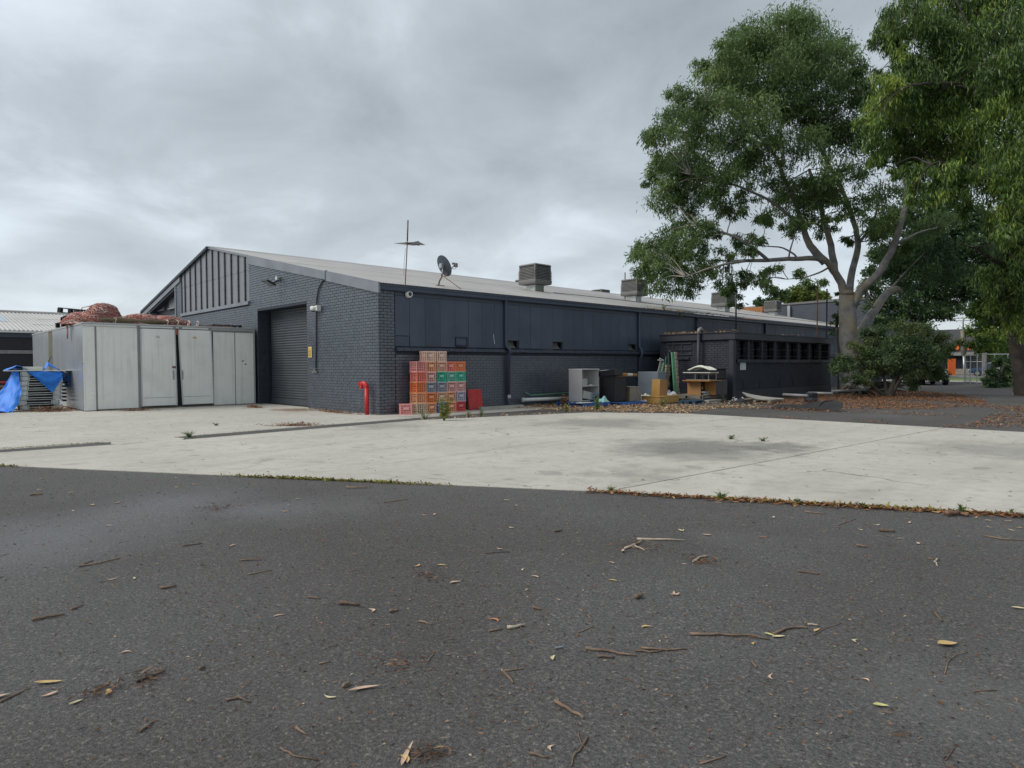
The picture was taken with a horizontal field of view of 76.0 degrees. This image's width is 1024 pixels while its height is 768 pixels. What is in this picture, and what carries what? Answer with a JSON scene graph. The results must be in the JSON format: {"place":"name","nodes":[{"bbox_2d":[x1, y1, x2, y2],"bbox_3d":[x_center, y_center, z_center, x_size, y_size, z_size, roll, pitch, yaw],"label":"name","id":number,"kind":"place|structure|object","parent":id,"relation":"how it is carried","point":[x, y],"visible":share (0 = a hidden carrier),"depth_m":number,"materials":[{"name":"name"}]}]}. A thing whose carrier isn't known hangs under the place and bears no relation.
{"place":"outdoors","nodes":[
{"label":"outdoors","id":0,"kind":"place"},
{"bbox_2d":[0,0,1022,329],"label":"sky","id":1,"kind":"structure","parent":0,"point":[138,137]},
{"bbox_2d":[0,375,1023,767],"bbox_3d":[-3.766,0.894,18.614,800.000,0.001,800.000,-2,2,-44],"label":"asphalt ground","id":2,"kind":"structure","parent":0,"point":[132,619],"depth_m":3.55,"materials":[{"name":"asphalt"}]},
{"bbox_2d":[0,310,67,385],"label":"corrugated shed","id":3,"kind":"structure","parent":2,"relation":"on","point":[18,328],"depth_m":34.23,"materials":[{"name":"white metal"}]},
{"bbox_2d":[61,674,124,701],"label":"bark bits","id":4,"kind":"object","parent":2,"relation":"on","point":[97,687],"visible":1,"depth_m":2.82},
{"bbox_2d":[113,662,164,689],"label":"bark bits","id":5,"kind":"object","parent":2,"relation":"on","point":[149,678],"visible":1,"depth_m":2.95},
{"bbox_2d":[356,650,423,669],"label":"bark bits","id":6,"kind":"object","parent":2,"relation":"on","point":[393,660],"visible":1,"depth_m":3.09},
{"bbox_2d":[396,732,450,763],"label":"bark bits","id":7,"kind":"object","parent":2,"relation":"on","point":[430,752],"visible":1,"depth_m":2.35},
{"bbox_2d":[139,246,881,414],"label":"brick warehouse","id":8,"kind":"structure","parent":2,"relation":"on","point":[375,328],"depth_m":23.13,"materials":[{"name":"brick"}]},
{"bbox_2d":[268,306,307,406],"bbox_3d":[-7.813,-0.975,23.447,0.120,3.508,3.960,-2,2,-44],"label":"roller door","id":9,"kind":"structure","parent":8,"relation":"in","point":[288,365],"depth_m":23.79,"materials":[{"name":"paint"}]},
{"bbox_2d":[394,220,424,292],"bbox_3d":[-3.042,-3.713,19.370,0.783,2.121,1.134,0,2,3],"label":"tv antenna","id":10,"kind":"object","parent":8,"relation":"on","point":[407,243],"visible":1,"depth_m":19.06,"materials":[{"name":"metal"}]},
{"bbox_2d":[436,255,460,288],"bbox_3d":[-2.012,-3.610,21.393,1.110,1.167,0.702,0,2,21],"label":"satellite dish","id":11,"kind":"object","parent":8,"relation":"on","point":[444,265],"visible":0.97,"depth_m":21.33,"materials":[{"name":"metal"}]},
{"bbox_2d":[518,263,551,291],"bbox_3d":[1.057,-4.824,30.020,1.090,1.305,1.090,-2,2,-44],"label":"roof cooler","id":12,"kind":"object","parent":8,"relation":"on","point":[534,276],"visible":1,"depth_m":29.70,"materials":[{"name":"metal"}]},
{"bbox_2d":[620,278,647,301],"bbox_3d":[6.823,-5.198,36.568,1.090,1.305,1.090,1,2,44],"label":"roof cooler","id":13,"kind":"object","parent":8,"relation":"on","point":[630,289],"visible":0.8,"depth_m":36.24,"materials":[{"name":"plastic"}]},
{"bbox_2d":[711,292,734,311],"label":"roof cooler","id":14,"kind":"object","parent":8,"relation":"on","point":[718,301],"visible":0.6,"depth_m":40.87,"materials":[{"name":"plastic"}]},
{"bbox_2d":[764,300,781,315],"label":"roof cooler","id":15,"kind":"object","parent":8,"relation":"on","point":[773,307],"visible":1,"depth_m":50.78,"materials":[{"name":"plastic"}]},
{"bbox_2d":[1,463,1022,515],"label":"edge moss","id":16,"kind":"object","parent":2,"relation":"on","point":[390,481],"visible":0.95,"depth_m":7.71,"materials":[{"name":"plant"}]},
{"bbox_2d":[0,467,1023,767],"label":"asphalt debris","id":17,"kind":"object","parent":2,"relation":"on","point":[530,641],"visible":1,"depth_m":3.34,"materials":[{"name":"brown plant"}]},
{"bbox_2d":[0,403,1023,515],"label":"concrete apron","id":18,"kind":"object","parent":2,"relation":"on","point":[829,467],"visible":0.88,"depth_m":10.54,"materials":[{"name":"concrete"}]},
{"bbox_2d":[13,406,79,411],"bbox_3d":[-14.697,0.770,20.960,3.223,0.216,1.079,0,2,-5],"label":"leaf drift","id":19,"kind":"object","parent":18,"relation":"on","point":[57,408],"visible":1,"depth_m":20.91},
{"bbox_2d":[32,322,255,410],"bbox_3d":[-14.904,-0.679,26.089,5.510,2.845,9.768,-2,2,-44],"label":"truck body container","id":20,"kind":"object","parent":18,"relation":"on","point":[118,366],"visible":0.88,"depth_m":22.39,"materials":[{"name":"metal"}]},
{"bbox_2d":[60,311,98,324],"bbox_3d":[-14.327,-2.208,21.987,1.554,0.440,0.981,0,2,14],"label":"net bundle","id":21,"kind":"object","parent":20,"relation":"on","point":[74,318],"visible":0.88,"depth_m":21.59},
{"bbox_2d":[85,303,121,322],"bbox_3d":[-13.770,-2.368,22.076,1.409,0.749,0.962,-2,2,-39],"label":"net bundle","id":22,"kind":"object","parent":20,"relation":"on","point":[102,310],"visible":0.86,"depth_m":21.83,"materials":[{"name":"fabric"}]},
{"bbox_2d":[112,314,159,324],"bbox_3d":[-12.645,-2.208,22.367,1.784,0.400,0.961,-2,2,-44],"label":"net bundle","id":23,"kind":"object","parent":20,"relation":"on","point":[140,316],"visible":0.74,"depth_m":22.12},
{"bbox_2d":[97,317,176,323],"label":"timber beam","id":24,"kind":"structure","parent":20,"relation":"on","point":[130,320],"depth_m":21.80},
{"bbox_2d":[140,328,177,406],"bbox_3d":[-11.953,-0.558,22.215,1.115,2.610,0.086,-2,2,-44],"label":"sliding door","id":25,"kind":"structure","parent":20,"relation":"in","point":[157,346],"depth_m":22.20,"materials":[{"name":"metal"}]},
{"bbox_2d":[154,315,190,325],"bbox_3d":[-12.053,-2.216,22.939,1.632,0.379,0.963,-2,2,-44],"label":"net bundle","id":26,"kind":"object","parent":20,"relation":"on","point":[172,318],"visible":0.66,"depth_m":22.77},
{"bbox_2d":[178,330,213,404],"bbox_3d":[-11.089,-0.586,23.040,1.165,2.610,0.086,-2,2,-44],"label":"sliding door","id":27,"kind":"structure","parent":20,"relation":"in","point":[195,346],"depth_m":23.04,"materials":[{"name":"metal"}]},
{"bbox_2d":[249,421,328,425],"bbox_3d":[-5.123,0.925,15.461,2.047,0.111,0.612,-1,2,-12],"label":"leaf drift","id":28,"kind":"object","parent":18,"relation":"on","point":[296,424],"visible":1,"depth_m":15.42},
{"bbox_2d":[358,381,368,414],"bbox_3d":[-4.261,0.403,18.852,0.386,0.974,0.146,1,2,38],"label":"fire hydrant","id":29,"kind":"object","parent":18,"relation":"on","point":[365,384],"visible":0.97,"depth_m":18.73,"materials":[{"name":"metal"}]},
{"bbox_2d":[399,403,412,414],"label":"milk crate","id":30,"kind":"object","parent":18,"relation":"on","point":[407,407],"visible":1,"depth_m":18.68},
{"bbox_2d":[411,403,426,413],"bbox_3d":[-2.731,0.709,19.092,0.352,0.300,0.352,-2,2,-43],"label":"milk crate","id":31,"kind":"object","parent":18,"relation":"on","point":[422,407],"visible":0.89,"depth_m":18.98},
{"bbox_2d":[410,393,426,403],"bbox_3d":[-2.735,0.406,19.084,0.352,0.300,0.352,-2,2,-43],"label":"milk crate","id":32,"kind":"object","parent":31,"relation":"on","point":[423,398],"visible":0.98,"depth_m":19.02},
{"bbox_2d":[410,382,426,392],"bbox_3d":[-2.734,0.102,19.077,0.352,0.300,0.352,-2,2,-42],"label":"milk crate","id":33,"kind":"object","parent":32,"relation":"on","point":[423,389],"visible":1,"depth_m":19.01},
{"bbox_2d":[410,372,426,381],"bbox_3d":[-2.726,-0.201,19.061,0.352,0.300,0.352,-2,2,-43],"label":"milk crate","id":34,"kind":"object","parent":33,"relation":"on","point":[423,377],"visible":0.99,"depth_m":18.96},
{"bbox_2d":[409,361,425,371],"bbox_3d":[-2.736,-0.504,19.058,0.352,0.300,0.352,-2,2,-43],"label":"milk crate","id":35,"kind":"object","parent":34,"relation":"on","point":[414,367],"visible":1,"depth_m":18.99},
{"bbox_2d":[420,403,436,412],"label":"milk crate","id":36,"kind":"object","parent":18,"relation":"on","point":[431,407],"visible":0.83,"depth_m":19.25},
{"bbox_2d":[420,392,436,402],"bbox_3d":[-2.471,0.399,19.328,0.352,0.300,0.352,-2,2,-43],"label":"milk crate","id":37,"kind":"object","parent":36,"relation":"on","point":[432,395],"visible":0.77,"depth_m":19.22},
{"bbox_2d":[420,382,435,392],"bbox_3d":[-2.478,0.096,19.323,0.352,0.300,0.352,-2,2,-43],"label":"milk crate","id":38,"kind":"object","parent":37,"relation":"on","point":[431,387],"visible":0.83,"depth_m":19.25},
{"bbox_2d":[420,372,436,381],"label":"milk crate","id":39,"kind":"object","parent":38,"relation":"on","point":[431,376],"visible":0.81,"depth_m":19.22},
{"bbox_2d":[420,362,436,371],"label":"milk crate","id":40,"kind":"object","parent":39,"relation":"on","point":[432,364],"visible":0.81,"depth_m":19.22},
{"bbox_2d":[419,351,435,360],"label":"milk crate","id":41,"kind":"object","parent":40,"relation":"on","point":[423,356],"visible":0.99,"depth_m":19.23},
{"bbox_2d":[435,396,453,420],"bbox_3d":[-1.698,0.610,16.545,0.487,0.665,0.487,-1,2,-23],"label":"weed","id":42,"kind":"object","parent":18,"relation":"on","point":[444,409],"visible":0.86,"depth_m":16.54,"materials":[{"name":"green plant"}]},
{"bbox_2d":[467,389,482,409],"bbox_3d":[-1.162,0.486,20.667,0.580,0.640,0.041,-2,-7,-44],"label":"red plastic sheet","id":43,"kind":"object","parent":18,"relation":"on","point":[475,402],"visible":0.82,"depth_m":20.63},
{"bbox_2d":[478,404,523,409],"bbox_3d":[-0.333,0.752,21.030,1.750,0.110,0.200,-2,2,-41],"label":"wheel stop","id":44,"kind":"object","parent":18,"relation":"on","point":[499,407],"visible":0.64,"depth_m":20.91,"materials":[{"name":"concrete"}]},
{"bbox_2d":[0,406,1007,501],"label":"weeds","id":45,"kind":"object","parent":18,"relation":"on","point":[512,434],"visible":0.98,"depth_m":11.57,"materials":[{"name":"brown plant"}]},
{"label":"timber bearers","id":46,"kind":"object","parent":18,"relation":"on","visible":0},
{"bbox_2d":[17,404,62,409],"bbox_3d":[-15.829,0.756,21.917,1.140,0.147,1.214,-2,2,-44],"label":"pallet","id":47,"kind":"object","parent":46,"relation":"on","point":[32,407],"visible":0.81,"depth_m":21.66,"materials":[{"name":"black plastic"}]},
{"bbox_2d":[17,399,59,405],"bbox_3d":[-15.883,0.599,21.866,1.140,0.147,1.214,-2,2,-44],"label":"pallet","id":48,"kind":"object","parent":47,"relation":"on","point":[34,402],"visible":0.87,"depth_m":21.58,"materials":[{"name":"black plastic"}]},
{"bbox_2d":[19,394,61,400],"bbox_3d":[-15.859,0.440,21.908,1.140,0.147,1.214,-2,2,-44],"label":"pallet","id":49,"kind":"object","parent":48,"relation":"on","point":[39,397],"visible":0.95,"depth_m":21.65,"materials":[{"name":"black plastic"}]},
{"bbox_2d":[21,390,60,395],"bbox_3d":[-15.859,0.282,21.904,1.140,0.147,1.214,-2,2,-44],"label":"pallet","id":50,"kind":"object","parent":49,"relation":"on","point":[39,392],"visible":0.91,"depth_m":21.67,"materials":[{"name":"grey wood"}]},
{"bbox_2d":[21,385,61,390],"bbox_3d":[-15.854,0.123,21.922,1.140,0.147,1.214,-2,2,-44],"label":"pallet","id":51,"kind":"object","parent":50,"relation":"on","point":[37,387],"visible":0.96,"depth_m":21.66,"materials":[{"name":"grey wood"}]},
{"bbox_2d":[20,381,61,385],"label":"pallet","id":52,"kind":"object","parent":51,"relation":"on","point":[29,383],"visible":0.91,"depth_m":21.38,"materials":[{"name":"grey wood"}]},
{"bbox_2d":[19,376,62,380],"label":"pallet","id":53,"kind":"object","parent":52,"relation":"on","point":[26,378],"visible":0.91,"depth_m":21.25,"materials":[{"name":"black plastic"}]},
{"bbox_2d":[19,371,58,375],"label":"pallet","id":54,"kind":"object","parent":53,"relation":"on","point":[25,373],"visible":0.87,"depth_m":21.21,"materials":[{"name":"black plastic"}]},
{"bbox_2d":[0,361,69,412],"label":"blue tarpaulin","id":55,"kind":"object","parent":54,"relation":"on","point":[10,392],"visible":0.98,"depth_m":21.27,"materials":[{"name":"plastic"}]},
{"bbox_2d":[553,698,583,718],"bbox_3d":[0.234,1.313,2.655,0.030,0.018,0.167,-2,2,-39],"label":"stick","id":56,"kind":"object","parent":2,"relation":"on","point":[559,703],"visible":1,"depth_m":2.66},
{"bbox_2d":[555,401,608,406],"bbox_3d":[2.400,0.684,22.362,1.250,0.140,1.376,-2,2,-38],"label":"pallet","id":57,"kind":"object","parent":2,"relation":"on","point":[586,404],"visible":0.56,"depth_m":22.06,"materials":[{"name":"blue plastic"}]},
{"bbox_2d":[568,369,598,401],"bbox_3d":[2.507,0.033,22.826,0.946,1.125,0.609,-2,2,-44],"label":"open cupboard","id":58,"kind":"object","parent":57,"relation":"on","point":[576,387],"visible":0.83,"depth_m":22.65,"materials":[{"name":"grey laminate"}]},
{"bbox_2d":[582,391,598,400],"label":"computer tower","id":59,"kind":"structure","parent":58,"relation":"on","point":[586,395],"depth_m":22.57,"materials":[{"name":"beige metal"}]},
{"bbox_2d":[417,400,784,419],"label":"leaf litter","id":60,"kind":"object","parent":2,"relation":"on","point":[659,406],"visible":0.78,"depth_m":20.88,"materials":[{"name":"plant"}]},
{"bbox_2d":[521,397,568,401],"bbox_3d":[1.252,0.520,22.992,2.482,0.169,0.144,-2,2,-44],"label":"drain pipe","id":61,"kind":"object","parent":60,"relation":"on","point":[540,399],"visible":0.83,"depth_m":22.74,"materials":[{"name":"white plastic"}]},
{"bbox_2d":[585,646,636,655],"bbox_3d":[0.480,1.300,3.183,0.249,0.016,0.020,0,2,20],"label":"stick","id":62,"kind":"object","parent":2,"relation":"on","point":[600,649],"visible":1,"depth_m":3.19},
{"bbox_2d":[609,401,647,405],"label":"pallet","id":63,"kind":"object","parent":2,"relation":"on","point":[630,402],"visible":0.55,"depth_m":22.58,"materials":[{"name":"blue plastic"}]},
{"bbox_2d":[600,377,625,401],"bbox_3d":[3.536,0.183,22.956,0.686,0.866,0.621,-2,2,-44],"label":"black cabinet","id":64,"kind":"object","parent":63,"relation":"on","point":[612,389],"visible":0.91,"depth_m":22.71,"materials":[{"name":"laminate"}]},
{"bbox_2d":[599,369,622,376],"bbox_3d":[3.426,-0.390,22.808,0.450,0.215,0.720,-2,-3,-44],"label":"drawer box","id":65,"kind":"object","parent":64,"relation":"on","point":[606,373],"visible":1,"depth_m":22.62,"materials":[{"name":"black laminate"}]},
{"bbox_2d":[626,386,640,400],"bbox_3d":[4.227,0.344,23.380,0.686,0.513,0.420,-2,2,-44],"label":"weathered box","id":66,"kind":"object","parent":63,"relation":"on","point":[633,393],"visible":0.6,"depth_m":23.19,"materials":[{"name":"grey wood"}]},
{"bbox_2d":[638,371,665,394],"bbox_3d":[5.415,0.087,25.329,0.593,1.133,0.927,-2,2,-44],"label":"filing cabinet","id":67,"kind":"object","parent":2,"relation":"on","point":[645,380],"visible":0.52,"depth_m":25.13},
{"bbox_2d":[641,379,679,403],"bbox_3d":[5.389,0.249,23.808,1.279,0.854,0.809,-2,2,-44],"label":"yellow desk piece","id":68,"kind":"object","parent":2,"relation":"on","point":[659,390],"visible":0.94,"depth_m":23.70,"materials":[{"name":"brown wood"}]},
{"bbox_2d":[679,399,709,403],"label":"plastic pallet","id":69,"kind":"object","parent":2,"relation":"on","point":[694,401],"visible":0.9,"depth_m":23.28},
{"bbox_2d":[679,398,725,401],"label":"pallet","id":70,"kind":"object","parent":2,"relation":"on","point":[723,399],"visible":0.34,"depth_m":24.68,"materials":[{"name":"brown wood"}]},
{"bbox_2d":[672,394,723,398],"bbox_3d":[7.027,0.458,24.853,1.552,0.140,1.364,-2,2,-44],"label":"pallet","id":71,"kind":"object","parent":70,"relation":"on","point":[686,396],"visible":0.68,"depth_m":24.28,"materials":[{"name":"brown wood"}]},
{"bbox_2d":[687,381,704,394],"bbox_3d":[6.911,0.151,24.418,0.485,0.491,0.557,-2,2,-44],"label":"tan cabinet","id":72,"kind":"object","parent":71,"relation":"on","point":[695,388],"visible":0.96,"depth_m":24.24,"materials":[{"name":"brown wood"}]},
{"bbox_2d":[704,379,726,394],"bbox_3d":[7.603,0.111,24.471,0.860,0.559,0.484,-2,2,-44],"label":"orange cabinet","id":73,"kind":"object","parent":71,"relation":"on","point":[716,387],"visible":0.81,"depth_m":24.21,"materials":[{"name":"brown wood"}]},
{"bbox_2d":[705,368,726,378],"bbox_3d":[7.622,-0.390,24.572,0.690,0.400,0.590,-2,2,-44],"label":"black crate","id":74,"kind":"object","parent":73,"relation":"on","point":[721,374],"visible":0.64,"depth_m":24.34,"materials":[{"name":"plastic"}]},
{"bbox_2d":[682,554,724,565],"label":"bark bits","id":75,"kind":"object","parent":2,"relation":"on","point":[698,563],"visible":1,"depth_m":4.64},
{"bbox_2d":[690,632,768,638],"bbox_3d":[1.114,1.290,3.370,0.392,0.016,0.038,0,2,9],"label":"stick","id":76,"kind":"object","parent":2,"relation":"on","point":[709,634],"visible":1,"depth_m":3.38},
{"bbox_2d":[659,327,835,400],"bbox_3d":[10.726,-0.919,29.209,10.010,2.866,3.390,-2,2,-44],"label":"brick annex","id":77,"kind":"object","parent":2,"relation":"on","point":[778,365],"visible":0.78,"depth_m":26.59,"materials":[{"name":"brick"}]},
{"bbox_2d":[667,341,691,356],"bbox_3d":[6.788,-1.411,26.516,0.149,0.645,1.140,-2,2,-44],"label":"window","id":78,"kind":"structure","parent":77,"relation":"in","point":[673,343],"depth_m":26.44,"materials":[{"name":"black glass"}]},
{"bbox_2d":[743,341,753,358],"bbox_3d":[9.530,-1.361,26.261,0.922,0.730,0.120,-2,2,-44],"label":"window","id":79,"kind":"structure","parent":77,"relation":"in","point":[744,343],"depth_m":26.11,"materials":[{"name":"glass"}]},
{"bbox_2d":[756,342,766,358],"bbox_3d":[10.370,-1.388,27.064,0.922,0.730,0.120,-2,2,-44],"label":"window","id":80,"kind":"structure","parent":77,"relation":"in","point":[758,343],"depth_m":26.99,"materials":[{"name":"glass"}]},
{"bbox_2d":[769,343,778,358],"bbox_3d":[11.209,-1.416,27.868,0.922,0.730,0.120,-2,2,-44],"label":"window","id":81,"kind":"structure","parent":77,"relation":"in","point":[770,344],"depth_m":27.71,"materials":[{"name":"glass"}]},
{"bbox_2d":[744,398,782,403],"bbox_3d":[9.008,0.595,23.699,1.121,0.130,1.500,1,2,38],"label":"pallet","id":82,"kind":"object","parent":2,"relation":"on","point":[759,400],"visible":0.63,"depth_m":23.21,"materials":[{"name":"grey wood"}]},
{"bbox_2d":[742,392,783,399],"bbox_3d":[8.992,0.433,23.344,1.552,0.292,0.436,0,2,0],"label":"curved board","id":83,"kind":"object","parent":82,"relation":"on","point":[752,396],"visible":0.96,"depth_m":23.41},
{"bbox_2d":[753,284,790,306],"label":"tree","id":84,"kind":"object","parent":2,"relation":"on","point":[775,294],"visible":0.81,"depth_m":65.81,"materials":[{"name":"green plant"}]},
{"bbox_2d":[623,0,962,393],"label":"gum tree","id":85,"kind":"object","parent":2,"relation":"on","point":[747,54],"visible":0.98,"depth_m":29.30,"materials":[{"name":"green plant"}]},
{"bbox_2d":[585,487,1023,517],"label":"edge leaves","id":86,"kind":"object","parent":2,"relation":"on","point":[1011,514],"visible":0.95,"depth_m":6.48,"materials":[{"name":"plant"}]},
{"bbox_2d":[776,282,832,302],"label":"tree","id":87,"kind":"object","parent":2,"relation":"on","point":[799,294],"visible":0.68,"depth_m":72.59,"materials":[{"name":"green plant"}]},
{"bbox_2d":[772,400,842,411],"bbox_3d":[8.912,0.624,19.862,0.324,0.323,2.134,-2,2,-44],"label":"black mat","id":88,"kind":"object","parent":2,"relation":"on","point":[830,405],"visible":0.88,"depth_m":19.62,"materials":[{"name":"rubber"}]},
{"bbox_2d":[804,392,817,401],"bbox_3d":[10.840,0.488,23.756,0.460,0.360,0.460,-2,2,-44],"label":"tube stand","id":89,"kind":"object","parent":2,"relation":"on","point":[813,396],"visible":0.75,"depth_m":23.58,"materials":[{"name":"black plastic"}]},
{"bbox_2d":[827,292,839,388],"bbox_3d":[17.997,-2.440,36.365,1.056,5.591,2.694,0,2,11],"label":"tree","id":90,"kind":"object","parent":2,"relation":"on","point":[835,316],"visible":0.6,"depth_m":36.00,"materials":[{"name":"brown plant"}]},
{"bbox_2d":[839,385,874,395],"bbox_3d":[15.157,0.279,28.775,1.039,0.461,1.560,-1,2,-16],"label":"dead stump","id":91,"kind":"object","parent":2,"relation":"on","point":[867,392],"visible":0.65,"depth_m":28.68,"materials":[{"name":"wood"}]},
{"bbox_2d":[748,389,1019,418],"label":"leaf litter","id":92,"kind":"object","parent":2,"relation":"on","point":[882,401],"visible":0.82,"depth_m":23.76,"materials":[{"name":"plant"}]},
{"bbox_2d":[869,381,906,391],"bbox_3d":[18.040,0.124,32.415,1.851,0.608,2.442,-2,2,-44],"label":"dead branch pile","id":93,"kind":"object","parent":2,"relation":"on","point":[879,385],"visible":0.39,"depth_m":32.09,"materials":[{"name":"wood"}]},
{"bbox_2d":[823,314,969,396],"bbox_3d":[16.074,-1.191,27.524,4.213,3.630,6.580,-15,15,-84],"label":"bush","id":94,"kind":"object","parent":2,"relation":"on","point":[902,360],"visible":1,"depth_m":26.85,"materials":[{"name":"green plant"}]},
{"bbox_2d":[769,404,1023,428],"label":"leaf litter","id":95,"kind":"object","parent":2,"relation":"on","point":[989,419],"visible":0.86,"depth_m":15.75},
{"bbox_2d":[858,225,974,390],"bbox_3d":[20.674,-4.051,34.062,7.580,9.173,3.626,-1,2,-10],"label":"gum tree","id":96,"kind":"object","parent":2,"relation":"on","point":[935,272],"visible":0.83,"depth_m":33.49,"materials":[{"name":"green plant"}]},
{"bbox_2d":[854,234,980,350],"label":"tree","id":97,"kind":"object","parent":2,"relation":"on","point":[937,305],"visible":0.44,"depth_m":43.57,"materials":[{"name":"green plant"}]},
{"bbox_2d":[882,380,979,381],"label":"footpath","id":98,"kind":"structure","parent":2,"relation":"on","point":[949,381],"depth_m":51.95,"materials":[{"name":"concrete"}]},
{"bbox_2d":[960,319,966,380],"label":"power pole","id":99,"kind":"object","parent":98,"relation":"on","point":[963,352],"visible":0.81,"depth_m":51.72,"materials":[{"name":"silver metal"}]},
{"bbox_2d":[886,378,978,379],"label":"grass verge","id":100,"kind":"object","parent":2,"relation":"on","point":[955,379],"depth_m":56.40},
{"bbox_2d":[737,296,924,379],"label":"brick block","id":101,"kind":"structure","parent":100,"relation":"on","point":[806,310],"depth_m":60.37,"materials":[{"name":"paint"}]},
{"bbox_2d":[847,0,1023,395],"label":"weeping gum","id":102,"kind":"object","parent":2,"relation":"on","point":[968,84],"visible":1,"depth_m":22.00,"materials":[{"name":"green plant"}]},
{"bbox_2d":[860,180,1022,383],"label":"tree","id":103,"kind":"object","parent":2,"relation":"on","point":[970,234],"visible":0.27,"depth_m":43.09,"materials":[{"name":"green plant"}]},
{"bbox_2d":[926,328,1004,374],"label":"shop","id":104,"kind":"structure","parent":2,"relation":"on","point":[958,355],"depth_m":72.68,"materials":[{"name":"grey glass"}]},
{"bbox_2d":[926,355,990,368],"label":"shop window","id":105,"kind":"structure","parent":104,"relation":"in","point":[959,360],"depth_m":72.79,"materials":[{"name":"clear glass"}]},
{"bbox_2d":[964,354,982,383],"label":"gate","id":106,"kind":"structure","parent":2,"relation":"on","point":[970,381],"depth_m":43.98,"materials":[{"name":"silver metal"}]},
{"bbox_2d":[957,285,1023,377],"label":"tree","id":107,"kind":"object","parent":2,"relation":"on","point":[981,344],"visible":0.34,"depth_m":48.46,"materials":[{"name":"green plant"}]},
{"bbox_2d":[978,355,1012,387],"bbox_3d":[29.089,-0.491,38.001,6.404,2.496,3.117,-2,2,-44],"label":"shrub","id":108,"kind":"object","parent":2,"relation":"on","point":[1001,376],"visible":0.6,"depth_m":37.58,"materials":[{"name":"green plant"}]},
{"bbox_2d":[671,352,676,393],"bbox_3d":[6.355,-0.318,25.653,0.176,1.874,0.631,0,2,-2],"label":"foam board","id":109,"kind":"object","parent":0,"point":[674,371],"visible":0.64,"depth_m":25.65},
{"label":"shop forecourt","id":110,"kind":"structure","parent":0,"visible":0},
{"bbox_2d":[948,359,958,375],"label":"orange pylon","id":111,"kind":"object","parent":110,"relation":"on","point":[952,366],"visible":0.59,"depth_m":68.44,"materials":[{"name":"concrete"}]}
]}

